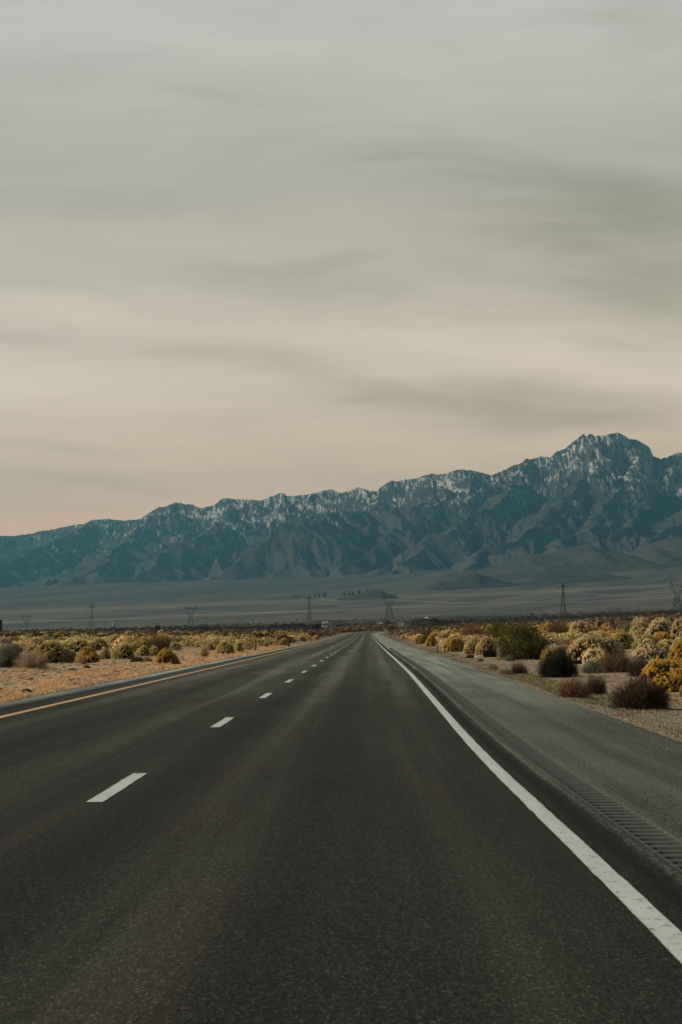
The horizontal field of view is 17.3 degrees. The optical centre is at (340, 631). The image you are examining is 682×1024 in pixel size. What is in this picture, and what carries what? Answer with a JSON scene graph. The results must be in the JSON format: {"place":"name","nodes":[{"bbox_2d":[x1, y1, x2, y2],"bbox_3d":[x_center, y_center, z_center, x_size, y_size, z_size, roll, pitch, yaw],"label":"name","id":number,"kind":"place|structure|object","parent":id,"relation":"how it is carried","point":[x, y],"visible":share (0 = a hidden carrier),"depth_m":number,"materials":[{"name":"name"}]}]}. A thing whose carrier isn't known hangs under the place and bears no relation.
{"place":"outdoors","nodes":[
{"label":"outdoors","id":0,"kind":"place"},
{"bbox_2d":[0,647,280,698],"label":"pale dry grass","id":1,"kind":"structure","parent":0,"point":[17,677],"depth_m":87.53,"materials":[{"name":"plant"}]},
{"bbox_2d":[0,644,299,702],"bbox_3d":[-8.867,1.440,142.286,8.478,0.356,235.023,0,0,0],"label":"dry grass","id":2,"kind":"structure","parent":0,"point":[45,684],"depth_m":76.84,"materials":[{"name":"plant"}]},
{"bbox_2d":[0,631,681,1023],"bbox_3d":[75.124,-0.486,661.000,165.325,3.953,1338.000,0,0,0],"label":"road","id":3,"kind":"structure","parent":0,"point":[372,827],"depth_m":14.61,"materials":[{"name":"asphalt"}]},
{"bbox_2d":[322,621,334,628],"bbox_3d":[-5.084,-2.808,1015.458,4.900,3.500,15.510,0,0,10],"label":"truck","id":4,"kind":"object","parent":3,"relation":"on","point":[328,624],"visible":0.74,"depth_m":1010.64,"materials":[{"name":"white metal"}]},
{"bbox_2d":[465,668,681,756],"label":"spilled gravel","id":5,"kind":"structure","parent":3,"relation":"on","point":[601,716],"depth_m":36.94,"materials":[{"name":"gravel"}]},
{"bbox_2d":[0,433,681,586],"bbox_3d":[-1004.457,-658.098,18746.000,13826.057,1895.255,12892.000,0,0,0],"label":"mountains","id":6,"kind":"structure","parent":0,"point":[617,492],"depth_m":17191.53,"materials":[{"name":"stone"}]},
{"bbox_2d":[0,568,681,741],"bbox_3d":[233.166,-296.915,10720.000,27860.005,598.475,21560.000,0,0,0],"label":"ground","id":7,"kind":"structure","parent":0,"point":[244,599],"depth_m":6680.38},
{"bbox_2d":[1,636,22,644],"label":"twiggy bush","id":8,"kind":"object","parent":7,"relation":"on","point":[12,640],"visible":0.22,"depth_m":197.03,"materials":[{"name":"plant"}]},
{"bbox_2d":[0,641,24,667],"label":"sagebrush","id":9,"kind":"object","parent":7,"relation":"on","point":[7,657],"visible":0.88,"depth_m":88.19,"materials":[{"name":"plant"}]},
{"bbox_2d":[11,642,23,651],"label":"sagebrush","id":10,"kind":"object","parent":7,"relation":"on","point":[17,646],"visible":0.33,"depth_m":162.67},
{"bbox_2d":[11,648,48,669],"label":"twiggy bush","id":11,"kind":"object","parent":7,"relation":"on","point":[31,660],"visible":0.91,"depth_m":84.39,"materials":[{"name":"plant"}]},
{"bbox_2d":[29,637,42,645],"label":"rabbitbrush","id":12,"kind":"object","parent":7,"relation":"on","point":[36,642],"visible":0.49,"depth_m":195.44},
{"bbox_2d":[44,639,61,646],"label":"rabbitbrush","id":13,"kind":"object","parent":7,"relation":"on","point":[58,643],"visible":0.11,"depth_m":164.78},
{"bbox_2d":[31,641,78,662],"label":"rabbitbrush","id":14,"kind":"object","parent":7,"relation":"on","point":[55,653],"visible":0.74,"depth_m":109.26,"materials":[{"name":"plant"}]},
{"bbox_2d":[59,637,90,651],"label":"rabbitbrush","id":15,"kind":"object","parent":7,"relation":"on","point":[76,644],"visible":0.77,"depth_m":169.68,"materials":[{"name":"plant"}]},
{"bbox_2d":[79,655,87,663],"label":"twiggy bush","id":16,"kind":"object","parent":7,"relation":"on","point":[82,661],"visible":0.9,"depth_m":103.07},
{"bbox_2d":[74,646,99,662],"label":"rabbitbrush","id":17,"kind":"object","parent":7,"relation":"on","point":[90,654],"visible":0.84,"depth_m":108.29,"materials":[{"name":"plant"}]},
{"bbox_2d":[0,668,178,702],"bbox_3d":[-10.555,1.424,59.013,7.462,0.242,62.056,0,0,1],"label":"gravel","id":18,"kind":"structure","parent":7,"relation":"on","point":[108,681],"depth_m":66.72,"materials":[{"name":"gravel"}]},
{"bbox_2d":[88,637,108,650],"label":"rabbitbrush","id":19,"kind":"object","parent":7,"relation":"on","point":[97,644],"visible":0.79,"depth_m":179.28,"materials":[{"name":"plant"}]},
{"bbox_2d":[98,647,110,658],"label":"rabbitbrush","id":20,"kind":"object","parent":7,"relation":"on","point":[103,653],"visible":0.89,"depth_m":119.45,"materials":[{"name":"plant"}]},
{"bbox_2d":[109,634,120,647],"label":"rabbitbrush","id":21,"kind":"object","parent":7,"relation":"on","point":[114,637],"visible":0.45,"depth_m":197.59,"materials":[{"name":"plant"}]},
{"bbox_2d":[111,643,133,658],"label":"rabbitbrush","id":22,"kind":"object","parent":7,"relation":"on","point":[124,651],"visible":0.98,"depth_m":120.24,"materials":[{"name":"plant"}]},
{"bbox_2d":[130,655,142,661],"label":"twiggy bush","id":23,"kind":"object","parent":7,"relation":"on","point":[135,659],"visible":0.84,"depth_m":108.32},
{"bbox_2d":[129,640,150,651],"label":"rabbitbrush","id":24,"kind":"object","parent":7,"relation":"on","point":[135,645],"visible":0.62,"depth_m":165.52,"materials":[{"name":"plant"}]},
{"bbox_2d":[136,645,151,655],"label":"rabbitbrush","id":25,"kind":"object","parent":7,"relation":"on","point":[143,650],"visible":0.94,"depth_m":129.34,"materials":[{"name":"plant"}]},
{"bbox_2d":[143,656,152,661],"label":"twiggy bush","id":26,"kind":"object","parent":7,"relation":"on","point":[145,659],"visible":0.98,"depth_m":112.33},
{"bbox_2d":[150,645,158,655],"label":"rabbitbrush","id":27,"kind":"object","parent":7,"relation":"on","point":[154,650],"visible":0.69,"depth_m":132.54,"materials":[{"name":"plant"}]},
{"bbox_2d":[155,625,159,631],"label":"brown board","id":28,"kind":"object","parent":7,"relation":"on","point":[157,627],"visible":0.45,"depth_m":479.98,"materials":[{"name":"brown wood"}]},
{"bbox_2d":[148,635,171,650],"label":"twiggy bush","id":29,"kind":"object","parent":7,"relation":"on","point":[159,644],"visible":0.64,"depth_m":166.80,"materials":[{"name":"plant"}]},
{"bbox_2d":[156,632,171,647],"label":"twiggy bush","id":30,"kind":"object","parent":7,"relation":"on","point":[168,639],"visible":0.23,"depth_m":189.82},
{"bbox_2d":[155,647,179,663],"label":"rabbitbrush","id":31,"kind":"object","parent":7,"relation":"on","point":[165,655],"visible":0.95,"depth_m":103.72,"materials":[{"name":"plant"}]},
{"bbox_2d":[169,642,181,649],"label":"rabbitbrush","id":32,"kind":"object","parent":7,"relation":"on","point":[175,646],"visible":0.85,"depth_m":182.45,"materials":[{"name":"plant"}]},
{"bbox_2d":[170,635,184,644],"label":"sagebrush","id":33,"kind":"object","parent":7,"relation":"on","point":[177,639],"visible":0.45,"depth_m":196.70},
{"bbox_2d":[185,605,195,624],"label":"forked pylon","id":34,"kind":"object","parent":7,"relation":"on","point":[191,613],"visible":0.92,"depth_m":3749.62,"materials":[{"name":"metal"}]},
{"bbox_2d":[199,645,208,656],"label":"sagebrush","id":35,"kind":"object","parent":7,"relation":"on","point":[203,650],"visible":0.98,"depth_m":135.10,"materials":[{"name":"plant"}]},
{"bbox_2d":[206,638,220,649],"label":"rabbitbrush","id":36,"kind":"object","parent":7,"relation":"on","point":[212,644],"visible":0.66,"depth_m":179.15,"materials":[{"name":"plant"}]},
{"bbox_2d":[214,640,234,653],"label":"rabbitbrush","id":37,"kind":"object","parent":7,"relation":"on","point":[223,647],"visible":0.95,"depth_m":155.73,"materials":[{"name":"plant"}]},
{"bbox_2d":[234,641,244,651],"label":"rabbitbrush","id":38,"kind":"object","parent":7,"relation":"on","point":[238,646],"visible":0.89,"depth_m":168.40,"materials":[{"name":"plant"}]},
{"bbox_2d":[243,644,250,649],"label":"rabbitbrush","id":39,"kind":"object","parent":7,"relation":"on","point":[246,646],"visible":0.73,"depth_m":184.68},
{"bbox_2d":[274,630,286,634],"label":"rabbitbrush","id":40,"kind":"object","parent":7,"relation":"on","point":[280,632],"visible":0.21,"depth_m":350.42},
{"bbox_2d":[279,638,289,644],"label":"rabbitbrush","id":41,"kind":"object","parent":7,"relation":"on","point":[283,641],"visible":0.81,"depth_m":244.97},
{"bbox_2d":[298,636,306,640],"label":"rabbitbrush","id":42,"kind":"object","parent":7,"relation":"on","point":[301,638],"visible":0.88,"depth_m":332.94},
{"bbox_2d":[307,596,313,620],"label":"mast pylon","id":43,"kind":"object","parent":7,"relation":"on","point":[308,608],"visible":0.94,"depth_m":3348.59,"materials":[{"name":"metal"}]},
{"bbox_2d":[0,617,679,650],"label":"golden scrub","id":44,"kind":"object","parent":7,"relation":"on","point":[561,638],"visible":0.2,"depth_m":201.50,"materials":[{"name":"plant"}]},
{"bbox_2d":[0,614,679,643],"bbox_3d":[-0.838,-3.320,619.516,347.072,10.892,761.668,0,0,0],"label":"brown scrub","id":45,"kind":"object","parent":7,"relation":"on","point":[594,623],"visible":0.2,"depth_m":309.78,"materials":[{"name":"plant"}]},
{"bbox_2d":[2,612,681,636],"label":"grey scrub","id":46,"kind":"object","parent":7,"relation":"on","point":[390,632],"visible":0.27,"depth_m":573.48,"materials":[{"name":"plant"}]},
{"bbox_2d":[2,608,681,631],"bbox_3d":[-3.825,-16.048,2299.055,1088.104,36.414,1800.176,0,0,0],"label":"dark scrub","id":47,"kind":"object","parent":7,"relation":"on","point":[388,622],"visible":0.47,"depth_m":1824.19,"materials":[{"name":"plant"}]},
{"bbox_2d":[30,610,681,631],"bbox_3d":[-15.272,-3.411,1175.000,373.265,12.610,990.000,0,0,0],"label":"lava field","id":48,"kind":"structure","parent":7,"relation":"on","point":[414,623],"depth_m":826.32,"materials":[{"name":"stone"}]},
{"bbox_2d":[321,623,423,633],"bbox_3d":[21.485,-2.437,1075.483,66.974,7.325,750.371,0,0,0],"label":"bend scrub","id":49,"kind":"object","parent":7,"relation":"on","point":[358,628],"visible":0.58,"depth_m":974.33,"materials":[{"name":"plant"}]},
{"bbox_2d":[381,593,395,618],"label":"forked pylon","id":50,"kind":"object","parent":7,"relation":"on","point":[389,606],"visible":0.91,"depth_m":3149.80,"materials":[{"name":"metal"}]},
{"bbox_2d":[415,634,426,643],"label":"rabbitbrush","id":51,"kind":"object","parent":7,"relation":"on","point":[421,639],"visible":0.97,"depth_m":270.52,"materials":[{"name":"plant"}]},
{"bbox_2d":[425,634,438,645],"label":"rabbitbrush","id":52,"kind":"object","parent":7,"relation":"on","point":[431,640],"visible":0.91,"depth_m":226.21,"materials":[{"name":"plant"}]},
{"bbox_2d":[442,636,462,651],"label":"rabbitbrush","id":53,"kind":"object","parent":7,"relation":"on","point":[450,644],"visible":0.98,"depth_m":165.48,"materials":[{"name":"plant"}]},
{"bbox_2d":[449,628,459,635],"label":"rabbitbrush","id":54,"kind":"object","parent":7,"relation":"on","point":[454,631],"visible":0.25,"depth_m":282.62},
{"bbox_2d":[456,634,464,650],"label":"twiggy bush","id":55,"kind":"object","parent":7,"relation":"on","point":[461,643],"visible":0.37,"depth_m":167.57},
{"bbox_2d":[463,636,478,653],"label":"rabbitbrush","id":56,"kind":"object","parent":7,"relation":"on","point":[470,646],"visible":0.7,"depth_m":151.84,"materials":[{"name":"plant"}]},
{"bbox_2d":[459,622,486,635],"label":"twiggy bush","id":57,"kind":"object","parent":7,"relation":"on","point":[474,630],"visible":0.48,"depth_m":245.76,"materials":[{"name":"plant"}]},
{"bbox_2d":[474,636,496,653],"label":"rabbitbrush","id":58,"kind":"object","parent":7,"relation":"on","point":[485,642],"visible":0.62,"depth_m":146.31,"materials":[{"name":"plant"}]},
{"bbox_2d":[482,647,497,656],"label":"desert bush","id":59,"kind":"object","parent":7,"relation":"on","point":[490,652],"visible":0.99,"depth_m":130.24,"materials":[{"name":"plant"}]},
{"bbox_2d":[487,664,497,668],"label":"sagebrush","id":60,"kind":"object","parent":7,"relation":"on","point":[491,666],"visible":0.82,"depth_m":90.09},
{"bbox_2d":[478,621,509,639],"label":"sagebrush","id":61,"kind":"object","parent":7,"relation":"on","point":[495,626],"visible":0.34,"depth_m":212.36,"materials":[{"name":"plant"}]},
{"bbox_2d":[499,666,514,674],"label":"twiggy bush","id":62,"kind":"object","parent":7,"relation":"on","point":[506,669],"visible":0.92,"depth_m":77.75,"materials":[{"name":"plant"}]},
{"bbox_2d":[504,654,514,660],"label":"sagebrush","id":63,"kind":"object","parent":7,"relation":"on","point":[509,657],"visible":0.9,"depth_m":114.45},
{"bbox_2d":[509,662,529,673],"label":"twiggy bush","id":64,"kind":"object","parent":7,"relation":"on","point":[518,669],"visible":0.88,"depth_m":80.22,"materials":[{"name":"plant"}]},
{"bbox_2d":[492,612,553,659],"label":"green shrub","id":65,"kind":"object","parent":7,"relation":"on","point":[526,645],"visible":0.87,"depth_m":120.11,"materials":[{"name":"plant"}]},
{"bbox_2d":[538,622,551,632],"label":"rabbitbrush","id":66,"kind":"object","parent":7,"relation":"on","point":[543,627],"visible":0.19,"depth_m":262.67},
{"bbox_2d":[540,648,552,663],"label":"rabbitbrush","id":67,"kind":"object","parent":7,"relation":"on","point":[543,653],"visible":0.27,"depth_m":95.93,"materials":[{"name":"plant"}]},
{"bbox_2d":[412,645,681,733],"bbox_3d":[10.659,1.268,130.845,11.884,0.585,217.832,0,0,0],"label":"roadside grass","id":68,"kind":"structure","parent":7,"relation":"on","point":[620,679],"depth_m":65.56,"materials":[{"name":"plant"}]},
{"bbox_2d":[533,644,579,677],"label":"desert bush","id":69,"kind":"object","parent":7,"relation":"on","point":[558,665],"visible":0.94,"depth_m":73.71,"materials":[{"name":"plant"}]},
{"bbox_2d":[546,617,567,633],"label":"twiggy bush","id":70,"kind":"object","parent":7,"relation":"on","point":[560,629],"visible":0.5,"depth_m":213.13,"materials":[{"name":"plant"}]},
{"bbox_2d":[551,642,569,655],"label":"twiggy bush","id":71,"kind":"object","parent":7,"relation":"on","point":[559,647],"visible":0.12,"depth_m":112.66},
{"bbox_2d":[558,582,567,613],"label":"mast pylon","id":72,"kind":"object","parent":7,"relation":"on","point":[561,607],"visible":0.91,"depth_m":2798.75,"materials":[{"name":"metal"}]},
{"bbox_2d":[555,673,592,697],"bbox_3d":[5.253,1.250,50.527,0.981,0.647,1.024,0,0,-1],"label":"twiggy bush","id":73,"kind":"object","parent":7,"relation":"on","point":[574,689],"visible":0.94,"depth_m":50.38,"materials":[{"name":"plant"}]},
{"bbox_2d":[573,632,585,640],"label":"rabbitbrush","id":74,"kind":"object","parent":7,"relation":"on","point":[579,634],"visible":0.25,"depth_m":193.18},
{"bbox_2d":[569,620,592,639],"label":"rabbitbrush","id":75,"kind":"object","parent":7,"relation":"on","point":[582,627],"visible":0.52,"depth_m":206.73,"materials":[{"name":"plant"}]},
{"bbox_2d":[573,634,592,643],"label":"rabbitbrush","id":76,"kind":"object","parent":7,"relation":"on","point":[583,636],"visible":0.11,"depth_m":142.41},
{"bbox_2d":[580,659,605,673],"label":"sagebrush","id":77,"kind":"object","parent":7,"relation":"on","point":[595,668],"visible":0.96,"depth_m":78.37,"materials":[{"name":"plant"}]},
{"bbox_2d":[562,633,624,663],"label":"rabbitbrush","id":78,"kind":"object","parent":7,"relation":"on","point":[579,648],"visible":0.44,"depth_m":99.94,"materials":[{"name":"plant"}]},
{"bbox_2d":[582,646,607,665],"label":"rabbitbrush","id":79,"kind":"object","parent":7,"relation":"on","point":[595,653],"visible":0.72,"depth_m":94.18,"materials":[{"name":"plant"}]},
{"bbox_2d":[583,673,608,694],"bbox_3d":[6.123,1.259,53.957,0.769,0.637,0.760,0,0,43],"label":"twiggy bush","id":80,"kind":"object","parent":7,"relation":"on","point":[599,688],"visible":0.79,"depth_m":53.81,"materials":[{"name":"plant"}]},
{"bbox_2d":[588,631,607,636],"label":"rabbitbrush","id":81,"kind":"object","parent":7,"relation":"on","point":[596,632],"visible":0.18,"depth_m":182.98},
{"bbox_2d":[597,627,614,633],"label":"rabbitbrush","id":82,"kind":"object","parent":7,"relation":"on","point":[606,629],"visible":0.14,"depth_m":200.68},
{"bbox_2d":[600,647,636,672],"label":"twiggy bush","id":83,"kind":"object","parent":7,"relation":"on","point":[618,662],"visible":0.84,"depth_m":78.38,"materials":[{"name":"plant"}]},
{"bbox_2d":[613,618,630,627],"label":"twiggy bush","id":84,"kind":"object","parent":7,"relation":"on","point":[622,622],"visible":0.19,"depth_m":248.66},
{"bbox_2d":[613,630,633,648],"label":"rabbitbrush","id":85,"kind":"object","parent":7,"relation":"on","point":[626,639],"visible":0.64,"depth_m":157.57,"materials":[{"name":"plant"}]},
{"bbox_2d":[615,622,632,631],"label":"sagebrush","id":86,"kind":"object","parent":7,"relation":"on","point":[625,627],"visible":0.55,"depth_m":235.28,"materials":[{"name":"plant"}]},
{"bbox_2d":[625,651,650,676],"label":"twiggy bush","id":87,"kind":"object","parent":7,"relation":"on","point":[635,667],"visible":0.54,"depth_m":72.78,"materials":[{"name":"plant"}]},
{"bbox_2d":[628,620,648,635],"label":"rabbitbrush","id":88,"kind":"object","parent":7,"relation":"on","point":[636,629],"visible":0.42,"depth_m":193.12,"materials":[{"name":"plant"}]},
{"bbox_2d":[606,671,673,709],"bbox_3d":[5.855,1.170,43.759,1.517,0.847,1.512,0,0,38],"label":"desert bush","id":89,"kind":"object","parent":7,"relation":"on","point":[640,695],"visible":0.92,"depth_m":43.52,"materials":[{"name":"plant"}]},
{"bbox_2d":[630,617,650,627],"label":"rabbitbrush","id":90,"kind":"object","parent":7,"relation":"on","point":[635,620],"visible":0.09,"depth_m":245.81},
{"bbox_2d":[634,633,649,640],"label":"rabbitbrush","id":91,"kind":"object","parent":7,"relation":"on","point":[638,636],"visible":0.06,"depth_m":162.86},
{"bbox_2d":[631,634,657,649],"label":"rabbitbrush","id":92,"kind":"object","parent":7,"relation":"on","point":[635,644],"visible":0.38,"depth_m":144.87,"materials":[{"name":"plant"}]},
{"bbox_2d":[639,614,651,626],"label":"twiggy bush","id":93,"kind":"object","parent":7,"relation":"on","point":[648,620],"visible":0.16,"depth_m":226.79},
{"bbox_2d":[631,638,667,658],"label":"rabbitbrush","id":94,"kind":"object","parent":7,"relation":"on","point":[650,648],"visible":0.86,"depth_m":117.34,"materials":[{"name":"plant"}]},
{"bbox_2d":[645,616,671,636],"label":"rabbitbrush","id":95,"kind":"object","parent":7,"relation":"on","point":[656,626],"visible":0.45,"depth_m":190.71,"materials":[{"name":"plant"}]},
{"bbox_2d":[640,653,681,691],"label":"rabbitbrush","id":96,"kind":"object","parent":7,"relation":"on","point":[665,672],"visible":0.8,"depth_m":55.01,"materials":[{"name":"plant"}]},
{"bbox_2d":[653,631,671,641],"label":"rabbitbrush","id":97,"kind":"object","parent":7,"relation":"on","point":[659,635],"visible":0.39,"depth_m":171.69,"materials":[{"name":"plant"}]},
{"bbox_2d":[656,643,669,652],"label":"rabbitbrush","id":98,"kind":"object","parent":7,"relation":"on","point":[666,647],"visible":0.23,"depth_m":136.22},
{"bbox_2d":[658,639,673,647],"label":"rabbitbrush","id":99,"kind":"object","parent":7,"relation":"on","point":[667,642],"visible":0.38,"depth_m":141.27,"materials":[{"name":"plant"}]},
{"bbox_2d":[668,638,681,665],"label":"rabbitbrush","id":100,"kind":"object","parent":7,"relation":"on","point":[676,648],"visible":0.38,"depth_m":72.43,"materials":[{"name":"plant"}]},
{"bbox_2d":[668,582,681,609],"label":"forked pylon","id":101,"kind":"object","parent":7,"relation":"on","point":[677,596],"visible":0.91,"depth_m":2749.37,"materials":[{"name":"metal"}]},
{"bbox_2d":[669,636,681,649],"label":"rabbitbrush","id":102,"kind":"object","parent":7,"relation":"on","point":[676,639],"visible":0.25,"depth_m":140.66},
{"bbox_2d":[670,617,681,639],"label":"rabbitbrush","id":103,"kind":"object","parent":7,"relation":"on","point":[676,629],"visible":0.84,"depth_m":187.57,"materials":[{"name":"plant"}]},
{"bbox_2d":[0,0,681,535],"label":"sky","id":104,"kind":"structure","parent":0,"point":[257,250],"materials":[{"name":"grey"}]},
{"bbox_2d":[337,590,399,600],"bbox_3d":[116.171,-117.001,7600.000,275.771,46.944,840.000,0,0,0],"label":"cinder hill","id":105,"kind":"structure","parent":0,"point":[373,595],"depth_m":7387.34,"materials":[{"name":"stone"}]},
{"bbox_2d":[207,609,681,627],"bbox_3d":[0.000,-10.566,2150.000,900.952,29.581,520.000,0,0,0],"label":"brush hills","id":106,"kind":"structure","parent":0,"point":[359,621],"depth_m":2083.12,"materials":[{"name":"plant"}]},
{"bbox_2d":[407,573,651,589],"bbox_3d":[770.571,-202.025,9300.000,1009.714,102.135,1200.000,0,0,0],"label":"rocky hill","id":107,"kind":"structure","parent":0,"point":[473,581],"depth_m":9015.33,"materials":[{"name":"stone"}]},
{"bbox_2d":[417,648,667,711],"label":"green grass","id":108,"kind":"structure","parent":0,"point":[553,687],"depth_m":62.72,"materials":[{"name":"plant"}]},
{"bbox_2d":[425,537,681,579],"bbox_3d":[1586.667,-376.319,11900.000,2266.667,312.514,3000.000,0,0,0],"label":"foothills","id":109,"kind":"structure","parent":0,"point":[590,559],"depth_m":11230.39,"materials":[{"name":"stone"}]},
{"bbox_2d":[457,661,681,739],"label":"gravel","id":110,"kind":"structure","parent":0,"point":[598,706],"depth_m":42.57,"materials":[{"name":"gravel"}]}
]}

